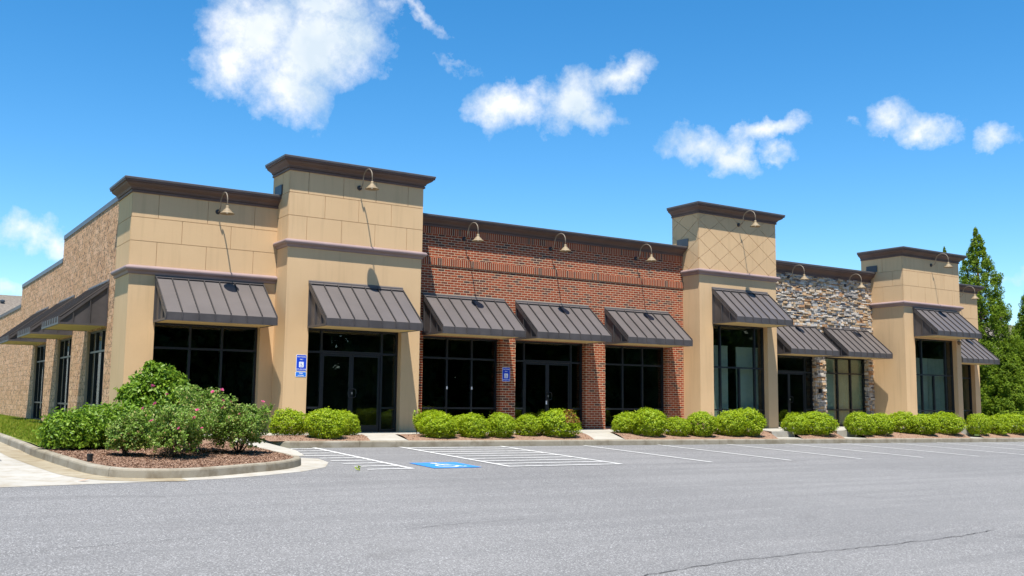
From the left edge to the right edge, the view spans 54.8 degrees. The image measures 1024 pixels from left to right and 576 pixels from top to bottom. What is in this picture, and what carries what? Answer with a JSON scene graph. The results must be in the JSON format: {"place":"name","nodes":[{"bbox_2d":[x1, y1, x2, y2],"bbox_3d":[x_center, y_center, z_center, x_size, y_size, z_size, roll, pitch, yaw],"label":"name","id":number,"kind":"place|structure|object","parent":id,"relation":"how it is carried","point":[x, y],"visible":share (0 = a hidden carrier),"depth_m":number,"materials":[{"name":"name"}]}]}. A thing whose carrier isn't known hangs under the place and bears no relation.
{"place":"outdoors","nodes":[
{"label":"outdoors","id":0,"kind":"place"},
{"bbox_2d":[0,295,21,314],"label":"house","id":1,"kind":"structure","parent":0,"point":[8,302],"depth_m":79.88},
{"bbox_2d":[0,414,162,445],"bbox_3d":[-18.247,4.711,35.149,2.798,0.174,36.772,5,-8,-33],"label":"grass","id":2,"kind":"structure","parent":0,"point":[16,429],"depth_m":27.57,"materials":[{"name":"green plant"}]},
{"bbox_2d":[0,0,1023,324],"label":"sky","id":3,"kind":"structure","parent":0,"point":[867,125],"materials":[{"name":"blue"}]},
{"bbox_2d":[208,426,964,435],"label":"sidewalk","id":4,"kind":"structure","parent":0,"point":[608,430],"depth_m":30.37,"materials":[{"name":"concrete"}]},
{"bbox_2d":[377,434,983,440],"bbox_3d":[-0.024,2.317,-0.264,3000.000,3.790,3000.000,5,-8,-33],"label":"ground","id":5,"kind":"structure","parent":0,"point":[862,436],"depth_m":33.16,"materials":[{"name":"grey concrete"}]},
{"bbox_2d":[25,439,292,467],"bbox_3d":[-7.748,3.376,20.758,4.350,0.207,10.030,5,-8,-33],"label":"island bed","id":6,"kind":"object","parent":5,"relation":"on","point":[184,463],"visible":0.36,"depth_m":18.25,"materials":[{"name":"brown soil"}]},
{"bbox_2d":[87,453,93,461],"bbox_3d":[-7.244,2.917,16.939,0.110,0.150,0.110,5,-8,-33],"label":"sprinkler pot","id":7,"kind":"object","parent":6,"relation":"on","point":[89,457],"visible":0.9,"depth_m":16.90,"materials":[{"name":"black plastic"}]},
{"bbox_2d":[32,400,157,449],"bbox_3d":[-8.088,2.711,19.623,1.340,0.990,2.807,-4,-8,32],"label":"laurel hedge","id":8,"kind":"object","parent":6,"relation":"on","point":[85,427],"visible":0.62,"depth_m":18.89,"materials":[{"name":"green plant"}]},
{"bbox_2d":[103,410,147,454],"bbox_3d":[-7.077,2.665,18.103,0.769,0.874,0.934,5,-8,-33],"label":"rose bush","id":9,"kind":"object","parent":6,"relation":"on","point":[126,432],"visible":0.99,"depth_m":17.92,"materials":[{"name":"green plant"}]},
{"bbox_2d":[113,359,196,414],"bbox_3d":[-7.672,2.458,21.305,1.653,1.842,1.457,2,-7,-10],"label":"evergreen bush","id":10,"kind":"object","parent":6,"relation":"on","point":[139,389],"visible":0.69,"depth_m":21.03,"materials":[{"name":"green plant"}]},
{"bbox_2d":[131,402,218,457],"bbox_3d":[-6.193,2.631,18.259,1.460,1.055,1.424,0,-7,2],"label":"rose bush","id":11,"kind":"object","parent":6,"relation":"on","point":[177,426],"visible":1,"depth_m":18.00,"materials":[{"name":"green plant"}]},
{"bbox_2d":[151,383,237,450],"bbox_3d":[-6.246,2.546,19.302,1.588,1.366,1.784,5,-8,-33],"label":"rose bush","id":12,"kind":"object","parent":6,"relation":"on","point":[216,407],"visible":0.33,"depth_m":19.27,"materials":[{"name":"green plant"}]},
{"bbox_2d":[206,399,278,452],"bbox_3d":[-5.354,2.736,19.456,1.312,1.091,1.273,-1,-7,14],"label":"rose bush","id":13,"kind":"object","parent":6,"relation":"on","point":[249,425],"visible":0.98,"depth_m":19.20,"materials":[{"name":"green plant"}]},
{"bbox_2d":[0,458,327,486],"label":"concrete apron","id":14,"kind":"object","parent":5,"relation":"on","point":[17,474],"visible":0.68,"depth_m":15.98,"materials":[{"name":"beige concrete"}]},
{"bbox_2d":[259,435,369,440],"bbox_3d":[-4.849,3.744,24.696,3.270,0.098,2.080,5,-8,-33],"label":"planting bed","id":15,"kind":"object","parent":5,"relation":"on","point":[303,438],"visible":0.58,"depth_m":24.01,"materials":[{"name":"brown soil"}]},
{"bbox_2d":[268,407,306,434],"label":"azalea shrub","id":16,"kind":"object","parent":15,"relation":"on","point":[295,424],"visible":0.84,"depth_m":24.88,"materials":[{"name":"green plant"}]},
{"bbox_2d":[302,406,349,438],"bbox_3d":[-4.598,3.317,24.428,1.152,0.782,1.137,1,-7,-5],"label":"azalea shrub","id":17,"kind":"object","parent":15,"relation":"on","point":[333,418],"visible":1,"depth_m":24.13,"materials":[{"name":"green plant"}]},
{"bbox_2d":[327,409,360,434],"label":"azalea shrub","id":18,"kind":"object","parent":15,"relation":"on","point":[354,425],"visible":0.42,"depth_m":25.47,"materials":[{"name":"green plant"}]},
{"bbox_2d":[365,434,406,440],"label":"walkway","id":19,"kind":"structure","parent":5,"relation":"on","point":[374,437],"depth_m":25.73,"materials":[{"name":"concrete"}]},
{"bbox_2d":[398,433,593,439],"bbox_3d":[-0.266,4.175,27.705,6.990,0.149,2.080,5,-8,-33],"label":"planting bed","id":20,"kind":"object","parent":5,"relation":"on","point":[542,437],"visible":0.5,"depth_m":26.92,"materials":[{"name":"brown soil"}]},
{"bbox_2d":[412,409,422,433],"bbox_3d":[-2.630,3.689,27.250,0.298,0.710,0.219,-3,-8,31],"label":"weed sprout","id":21,"kind":"object","parent":20,"relation":"on","point":[414,414],"visible":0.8,"depth_m":27.25,"materials":[{"name":"green plant"}]},
{"bbox_2d":[412,410,448,433],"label":"azalea shrub","id":22,"kind":"object","parent":20,"relation":"on","point":[427,412],"visible":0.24,"depth_m":27.19,"materials":[{"name":"green plant"}]},
{"bbox_2d":[416,412,458,437],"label":"azalea shrub","id":23,"kind":"object","parent":20,"relation":"on","point":[434,425],"visible":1,"depth_m":25.87,"materials":[{"name":"green plant"}]},
{"bbox_2d":[452,413,472,433],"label":"azalea shrub","id":24,"kind":"object","parent":20,"relation":"on","point":[456,417],"visible":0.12,"depth_m":27.52,"materials":[{"name":"green plant"}]},
{"bbox_2d":[457,412,490,437],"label":"azalea shrub","id":25,"kind":"object","parent":20,"relation":"on","point":[479,425],"visible":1,"depth_m":26.48,"materials":[{"name":"green plant"}]},
{"bbox_2d":[486,412,515,437],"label":"azalea shrub","id":26,"kind":"object","parent":20,"relation":"on","point":[504,430],"visible":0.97,"depth_m":26.89,"materials":[{"name":"green plant"}]},
{"bbox_2d":[514,414,542,435],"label":"azalea shrub","id":27,"kind":"object","parent":20,"relation":"on","point":[524,427],"visible":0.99,"depth_m":27.85,"materials":[{"name":"green plant"}]},
{"bbox_2d":[538,408,581,436],"bbox_3d":[1.361,3.859,28.411,1.377,0.816,1.434,1,-7,-5],"label":"azalea shrub","id":28,"kind":"object","parent":20,"relation":"on","point":[556,417],"visible":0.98,"depth_m":28.05,"materials":[{"name":"green plant"}]},
{"bbox_2d":[0,154,999,439],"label":"retail building","id":29,"kind":"structure","parent":5,"relation":"on","point":[388,304],"depth_m":33.32,"materials":[{"name":"paint"}]},
{"bbox_2d":[33,344,45,419],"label":"storefront window","id":30,"kind":"structure","parent":29,"relation":"in","point":[39,379],"depth_m":37.96,"materials":[{"name":"black glass"}]},
{"bbox_2d":[56,337,71,417],"bbox_3d":[-14.988,3.134,33.200,0.110,2.878,2.580,5,-8,-33],"label":"storefront window","id":31,"kind":"structure","parent":29,"relation":"in","point":[63,348],"depth_m":33.61,"materials":[{"name":"black metal"}]},
{"bbox_2d":[86,328,105,406],"bbox_3d":[-12.088,2.669,28.848,0.110,2.878,2.580,5,-8,-33],"label":"storefront window","id":32,"kind":"structure","parent":29,"relation":"in","point":[97,342],"depth_m":29.23,"materials":[{"name":"black metal"}]},
{"bbox_2d":[153,322,257,431],"bbox_3d":[-8.388,2.461,26.860,2.850,2.918,0.110,5,-8,-33],"label":"storefront window","id":33,"kind":"structure","parent":29,"relation":"in","point":[189,348],"depth_m":27.10,"materials":[{"name":"black glass"}]},
{"bbox_2d":[215,192,234,214],"bbox_3d":[-7.825,-2.284,26.802,0.400,0.649,1.050,5,-8,-33],"label":"wall lamp","id":34,"kind":"object","parent":29,"relation":"attached to","point":[226,211],"visible":1,"depth_m":26.59,"materials":[{"name":"beige metal"}]},
{"bbox_2d":[295,372,305,376],"bbox_3d":[-5.826,2.382,27.225,0.315,0.145,0.008,5,-8,-33],"label":"parking sign","id":35,"kind":"object","parent":29,"relation":"attached to","point":[300,374],"visible":1,"depth_m":27.22,"materials":[{"name":"blue metal"}]},
{"bbox_2d":[296,355,306,370],"bbox_3d":[-5.818,2.069,27.263,0.305,0.455,0.009,5,-8,-33],"label":"parking sign","id":36,"kind":"object","parent":29,"relation":"attached to","point":[301,362],"visible":1,"depth_m":27.26,"materials":[{"name":"blue metal"}]},
{"bbox_2d":[321,353,351,415],"bbox_3d":[-4.984,2.969,27.974,0.906,2.206,0.150,5,-8,-33],"label":"door","id":37,"kind":"structure","parent":29,"relation":"in","point":[323,354],"depth_m":28.19,"materials":[{"name":"black metal"}]},
{"bbox_2d":[306,328,397,432],"bbox_3d":[-4.617,2.665,28.314,2.880,2.918,0.110,5,-8,-33],"label":"storefront window","id":38,"kind":"structure","parent":29,"relation":"in","point":[321,330],"depth_m":28.70,"materials":[{"name":"black metal"}]},
{"bbox_2d":[350,354,379,431],"bbox_3d":[-4.224,3.034,28.474,0.906,2.206,0.150,5,-8,-33],"label":"door","id":39,"kind":"structure","parent":29,"relation":"in","point":[364,428],"depth_m":28.55,"materials":[{"name":"black metal"}]},
{"bbox_2d":[357,169,378,190],"bbox_3d":[-4.145,-3.095,28.280,0.400,0.649,1.050,5,-8,-33],"label":"wall lamp","id":40,"kind":"object","parent":29,"relation":"attached to","point":[371,187],"visible":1,"depth_m":28.09,"materials":[{"name":"metal"}]},
{"bbox_2d":[422,336,496,421],"bbox_3d":[-1.706,3.029,31.241,2.830,2.918,0.130,5,-8,-33],"label":"storefront window","id":41,"kind":"structure","parent":29,"relation":"in","point":[446,357],"depth_m":31.45,"materials":[{"name":"black metal"}]},
{"bbox_2d":[462,222,483,241],"bbox_3d":[-1.240,-1.753,31.134,0.400,0.649,1.050,5,-8,-33],"label":"wall lamp","id":42,"kind":"object","parent":29,"relation":"attached to","point":[477,238],"visible":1,"depth_m":30.94,"materials":[{"name":"beige metal"}]},
{"bbox_2d":[502,367,509,381],"bbox_3d":[-0.189,2.800,31.974,0.305,0.455,0.009,5,-8,-33],"label":"parking sign","id":43,"kind":"object","parent":29,"relation":"attached to","point":[505,373],"visible":1,"depth_m":31.97,"materials":[{"name":"blue metal"}]},
{"bbox_2d":[524,362,547,425],"bbox_3d":[0.805,3.580,32.805,0.936,2.206,0.150,5,-8,-33],"label":"door","id":44,"kind":"structure","parent":29,"relation":"in","point":[534,363],"depth_m":33.00,"materials":[{"name":"black metal"}]},
{"bbox_2d":[515,340,581,429],"bbox_3d":[1.172,3.276,33.145,2.890,2.918,0.110,5,-8,-33],"label":"storefront window","id":45,"kind":"structure","parent":29,"relation":"in","point":[523,360],"depth_m":33.57,"materials":[{"name":"black glass"}]},
{"bbox_2d":[547,363,569,426],"bbox_3d":[1.590,3.646,33.321,0.935,2.206,0.150,5,-8,-33],"label":"door","id":46,"kind":"structure","parent":29,"relation":"in","point":[562,364],"depth_m":33.55,"materials":[{"name":"black glass"}]},
{"bbox_2d":[549,233,570,251],"bbox_3d":[1.593,-1.511,32.997,0.400,0.649,1.050,5,-8,-33],"label":"wall lamp","id":47,"kind":"object","parent":29,"relation":"attached to","point":[565,249],"visible":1,"depth_m":32.80,"materials":[{"name":"beige metal"}]},
{"bbox_2d":[605,345,663,428],"bbox_3d":[4.289,3.542,35.194,2.870,2.918,0.110,5,-8,-33],"label":"storefront window","id":48,"kind":"structure","parent":29,"relation":"in","point":[621,364],"depth_m":35.37,"materials":[{"name":"black glass"}]},
{"bbox_2d":[634,244,656,261],"bbox_3d":[4.736,-1.243,35.062,0.400,0.649,1.050,5,-8,-33],"label":"wall lamp","id":49,"kind":"object","parent":29,"relation":"attached to","point":[651,259],"visible":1,"depth_m":34.88,"materials":[{"name":"metal"}]},
{"bbox_2d":[713,345,727,424],"bbox_3d":[7.624,3.663,36.630,1.070,3.070,0.052,5,-8,-33],"label":"wall board","id":50,"kind":"object","parent":29,"relation":"attached to","point":[724,362],"depth_m":36.76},
{"bbox_2d":[713,324,764,428],"bbox_3d":[8.399,3.323,36.919,2.860,3.828,0.110,5,-8,-33],"label":"storefront window","id":51,"kind":"structure","parent":29,"relation":"in","point":[719,366],"depth_m":37.30,"materials":[{"name":"black metal"}]},
{"bbox_2d":[735,347,758,419],"bbox_3d":[8.944,3.787,37.508,1.150,3.050,0.052,5,-8,-33],"label":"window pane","id":52,"kind":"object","parent":51,"relation":"attached to","point":[743,356],"depth_m":37.51,"materials":[{"name":"teal glass"}]},
{"bbox_2d":[737,210,760,226],"bbox_3d":[8.847,-2.573,36.883,0.400,0.649,1.050,5,-8,-33],"label":"wall lamp","id":53,"kind":"object","parent":29,"relation":"attached to","point":[755,224],"visible":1,"depth_m":36.68,"materials":[{"name":"metal"}]},
{"bbox_2d":[778,372,790,425],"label":"door","id":54,"kind":"structure","parent":29,"relation":"in","point":[787,373],"depth_m":40.77,"materials":[{"name":"black glass"}]},
{"bbox_2d":[777,355,813,413],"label":"storefront window","id":55,"kind":"structure","parent":29,"relation":"in","point":[803,357],"depth_m":41.47,"materials":[{"name":"black metal"}]},
{"bbox_2d":[789,373,804,413],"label":"door","id":56,"kind":"structure","parent":29,"relation":"in","point":[802,374],"depth_m":41.25,"materials":[{"name":"black metal"}]},
{"bbox_2d":[787,265,808,279],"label":"wall lamp","id":57,"kind":"object","parent":29,"relation":"attached to","point":[804,277],"visible":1,"depth_m":40.39,"materials":[{"name":"beige metal"}]},
{"bbox_2d":[825,359,835,421],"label":"window blind","id":58,"kind":"object","parent":29,"relation":"attached to","point":[830,387],"depth_m":42.48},
{"bbox_2d":[838,359,849,423],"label":"curtain","id":59,"kind":"object","parent":29,"relation":"hanging from","point":[843,382],"visible":0.71,"depth_m":42.92,"materials":[{"name":"fabric"}]},
{"bbox_2d":[826,357,865,425],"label":"storefront window","id":60,"kind":"structure","parent":29,"relation":"in","point":[836,373],"depth_m":42.95,"materials":[{"name":"black metal"}]},
{"bbox_2d":[844,274,865,288],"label":"wall lamp","id":61,"kind":"object","parent":29,"relation":"attached to","point":[861,286],"visible":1,"depth_m":42.35,"materials":[{"name":"beige metal"}]},
{"bbox_2d":[851,360,862,422],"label":"window blind","id":62,"kind":"object","parent":29,"relation":"attached to","point":[857,402],"depth_m":43.45,"materials":[{"name":"fabric"}]},
{"bbox_2d":[916,358,928,413],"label":"window blind","id":63,"kind":"object","parent":29,"relation":"attached to","point":[925,386],"depth_m":43.59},
{"bbox_2d":[915,338,954,424],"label":"storefront window","id":64,"kind":"structure","parent":29,"relation":"in","point":[921,374],"depth_m":44.00,"materials":[{"name":"black metal"}]},
{"bbox_2d":[927,359,945,424],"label":"curtain","id":65,"kind":"object","parent":29,"relation":"hanging from","point":[934,366],"visible":0.53,"depth_m":44.26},
{"bbox_2d":[930,253,952,267],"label":"wall lamp","id":66,"kind":"object","parent":29,"relation":"attached to","point":[948,265],"visible":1,"depth_m":43.25,"materials":[{"name":"beige metal"}]},
{"bbox_2d":[962,364,972,423],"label":"storefront window","id":67,"kind":"structure","parent":29,"relation":"in","point":[969,366],"depth_m":47.95,"materials":[{"name":"black glass"}]},
{"bbox_2d":[960,286,978,298],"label":"wall lamp","id":68,"kind":"object","parent":29,"relation":"attached to","point":[974,297],"visible":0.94,"depth_m":46.93,"materials":[{"name":"beige metal"}]},
{"bbox_2d":[0,442,1023,575],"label":"parking lot","id":69,"kind":"structure","parent":5,"relation":"on","point":[649,513],"depth_m":13.23,"materials":[{"name":"grey asphalt"}]},
{"bbox_2d":[0,453,18,460],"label":"gutter strip","id":70,"kind":"object","parent":69,"relation":"on","point":[3,457],"visible":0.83,"depth_m":18.18,"materials":[{"name":"concrete"}]},
{"bbox_2d":[0,442,187,480],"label":"gutter pan","id":71,"kind":"object","parent":69,"relation":"on","point":[14,453],"visible":0.96,"depth_m":16.82,"materials":[{"name":"beige concrete"}]},
{"bbox_2d":[0,433,300,477],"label":"island kerb","id":72,"kind":"structure","parent":69,"relation":"on","point":[75,463],"depth_m":16.82,"materials":[{"name":"concrete"}]},
{"bbox_2d":[235,438,304,455],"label":"walk ramp","id":73,"kind":"structure","parent":69,"relation":"on","point":[265,445],"depth_m":21.70,"materials":[{"name":"concrete"}]},
{"bbox_2d":[412,462,478,467],"bbox_3d":[-1.364,3.617,20.167,1.100,0.049,1.080,5,-8,-33],"label":"accessible parking marking","id":74,"kind":"object","parent":69,"relation":"on","point":[449,464],"visible":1,"depth_m":20.16,"materials":[{"name":"blue paint"}]},
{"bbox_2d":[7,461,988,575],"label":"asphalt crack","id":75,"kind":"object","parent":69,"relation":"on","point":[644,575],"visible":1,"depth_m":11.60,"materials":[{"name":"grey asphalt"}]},
{"bbox_2d":[301,442,1023,469],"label":"parking lines","id":76,"kind":"object","parent":69,"relation":"on","point":[552,453],"visible":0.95,"depth_m":23.05,"materials":[{"name":"white paint"}]},
{"bbox_2d":[582,432,622,439],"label":"walkway","id":77,"kind":"structure","parent":5,"relation":"on","point":[601,435],"depth_m":29.71,"materials":[{"name":"concrete"}]},
{"bbox_2d":[260,438,1023,447],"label":"kerb","id":78,"kind":"structure","parent":5,"relation":"on","point":[399,443],"depth_m":28.09,"materials":[{"name":"concrete"}]},
{"bbox_2d":[612,430,777,439],"bbox_3d":[6.090,4.762,31.878,8.040,0.202,2.080,5,-8,-33],"label":"planting bed","id":79,"kind":"object","parent":5,"relation":"on","point":[664,436],"visible":0.5,"depth_m":30.85,"materials":[{"name":"brown soil"}]},
{"bbox_2d":[610,411,640,432],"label":"azalea shrub","id":80,"kind":"object","parent":79,"relation":"on","point":[618,422],"visible":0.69,"depth_m":30.56,"materials":[{"name":"green plant"}]},
{"bbox_2d":[630,407,667,435],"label":"azalea shrub","id":81,"kind":"object","parent":79,"relation":"on","point":[657,425],"visible":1,"depth_m":29.93,"materials":[{"name":"green plant"}]},
{"bbox_2d":[665,416,691,435],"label":"azalea shrub","id":82,"kind":"object","parent":79,"relation":"on","point":[678,425],"visible":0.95,"depth_m":30.64,"materials":[{"name":"green plant"}]},
{"bbox_2d":[687,410,719,435],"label":"azalea shrub","id":83,"kind":"object","parent":79,"relation":"on","point":[709,427],"visible":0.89,"depth_m":31.02,"materials":[{"name":"green plant"}]},
{"bbox_2d":[714,409,746,435],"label":"azalea shrub","id":84,"kind":"object","parent":79,"relation":"on","point":[737,424],"visible":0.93,"depth_m":31.81,"materials":[{"name":"green plant"}]},
{"bbox_2d":[728,407,767,435],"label":"azalea shrub","id":85,"kind":"object","parent":79,"relation":"on","point":[753,424],"visible":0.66,"depth_m":32.21,"materials":[{"name":"green plant"}]},
{"bbox_2d":[763,430,794,436],"bbox_3d":[9.315,5.308,34.467,0.931,0.647,2.145,0,-7,3],"label":"walkway step","id":86,"kind":"object","parent":5,"relation":"on","point":[779,433],"visible":0.21,"depth_m":33.80,"materials":[{"name":"concrete"}]},
{"bbox_2d":[777,437,801,438],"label":"walkway","id":87,"kind":"structure","parent":5,"relation":"on","point":[788,438],"depth_m":33.06,"materials":[{"name":"concrete"}]},
{"bbox_2d":[795,432,844,438],"bbox_3d":[10.675,5.174,34.921,1.849,0.230,3.891,0,-7,3],"label":"planting bed","id":88,"kind":"object","parent":5,"relation":"on","point":[821,436],"visible":0.4,"depth_m":34.01,"materials":[{"name":"brown soil"}]},
{"bbox_2d":[779,412,810,434],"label":"azalea shrub","id":89,"kind":"object","parent":88,"relation":"on","point":[789,424],"visible":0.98,"depth_m":33.90,"materials":[{"name":"green plant"}]},
{"bbox_2d":[794,410,839,434],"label":"azalea shrub","id":90,"kind":"object","parent":88,"relation":"on","point":[823,423],"visible":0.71,"depth_m":34.16,"materials":[{"name":"green plant"}]},
{"bbox_2d":[834,429,858,438],"bbox_3d":[12.170,5.553,36.355,0.975,0.647,2.217,0,-7,3],"label":"walkway step","id":91,"kind":"object","parent":5,"relation":"on","point":[843,432],"visible":0.14,"depth_m":35.58,"materials":[{"name":"concrete"}]},
{"bbox_2d":[854,429,970,437],"bbox_3d":[15.349,5.605,37.959,8.020,0.300,2.080,5,-8,-33],"label":"planting bed","id":92,"kind":"object","parent":5,"relation":"on","point":[910,435],"visible":0.39,"depth_m":37.26,"materials":[{"name":"brown soil"}]},
{"bbox_2d":[842,411,875,434],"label":"azalea shrub","id":93,"kind":"object","parent":92,"relation":"on","point":[866,422],"visible":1,"depth_m":35.40,"materials":[{"name":"green plant"}]},
{"bbox_2d":[870,412,895,434],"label":"azalea shrub","id":94,"kind":"object","parent":92,"relation":"on","point":[883,424],"visible":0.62,"depth_m":35.94,"materials":[{"name":"green plant"}]},
{"bbox_2d":[886,411,918,432],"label":"azalea shrub","id":95,"kind":"object","parent":92,"relation":"on","point":[901,416],"visible":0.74,"depth_m":37.41,"materials":[{"name":"green plant"}]},
{"bbox_2d":[905,413,941,434],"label":"azalea shrub","id":96,"kind":"object","parent":92,"relation":"on","point":[927,424],"visible":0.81,"depth_m":37.44,"materials":[{"name":"green plant"}]},
{"bbox_2d":[928,411,968,433],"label":"azalea shrub","id":97,"kind":"object","parent":92,"relation":"on","point":[954,425],"visible":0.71,"depth_m":38.40,"materials":[{"name":"green plant"}]},
{"bbox_2d":[959,428,973,436],"bbox_3d":[18.419,6.086,40.466,0.698,0.647,2.129,0,-7,6],"label":"walkway step","id":98,"kind":"object","parent":5,"relation":"on","point":[965,432],"depth_m":39.68,"materials":[{"name":"concrete"}]},
{"bbox_2d":[959,226,1023,401],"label":"conifer tree","id":99,"kind":"object","parent":5,"relation":"on","point":[996,310],"visible":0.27,"depth_m":59.06,"materials":[{"name":"green plant"}]},
{"bbox_2d":[978,432,1023,437],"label":"planting bed","id":100,"kind":"object","parent":5,"relation":"on","point":[1011,435],"visible":0.29,"depth_m":40.14,"materials":[{"name":"brown soil"}]},
{"bbox_2d":[45,431,1020,467],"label":"mulch chips","id":101,"kind":"object","parent":100,"relation":"on","point":[81,454],"visible":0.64,"depth_m":18.47,"materials":[{"name":"brown wood"}]},
{"bbox_2d":[966,413,991,434],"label":"azalea shrub","id":102,"kind":"object","parent":100,"relation":"on","point":[979,423],"visible":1,"depth_m":39.42,"materials":[{"name":"green plant"}]},
{"bbox_2d":[989,413,1012,434],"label":"azalea shrub","id":103,"kind":"object","parent":100,"relation":"on","point":[998,428],"visible":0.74,"depth_m":40.12,"materials":[{"name":"green plant"}]},
{"bbox_2d":[1000,412,1023,432],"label":"azalea shrub","id":104,"kind":"object","parent":100,"relation":"on","point":[1017,421],"visible":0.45,"depth_m":41.03,"materials":[{"name":"green plant"}]},
{"bbox_2d":[980,338,1023,416],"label":"conifer tree","id":105,"kind":"object","parent":5,"relation":"on","point":[1003,393],"visible":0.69,"depth_m":54.68,"materials":[{"name":"green plant"}]},
{"bbox_2d":[985,325,1018,366],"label":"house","id":106,"kind":"structure","parent":5,"relation":"on","point":[990,332],"depth_m":122.31,"materials":[{"name":"white"}]},
{"bbox_2d":[1011,295,1023,355],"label":"conifer tree","id":107,"kind":"object","parent":5,"relation":"on","point":[1019,326],"visible":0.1,"depth_m":66.88,"materials":[{"name":"green plant"}]},
{"bbox_2d":[1019,344,1023,370],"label":"conifer tree","id":108,"kind":"object","parent":5,"relation":"on","point":[1022,358],"visible":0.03,"depth_m":59.68,"materials":[{"name":"green plant"}]}
]}

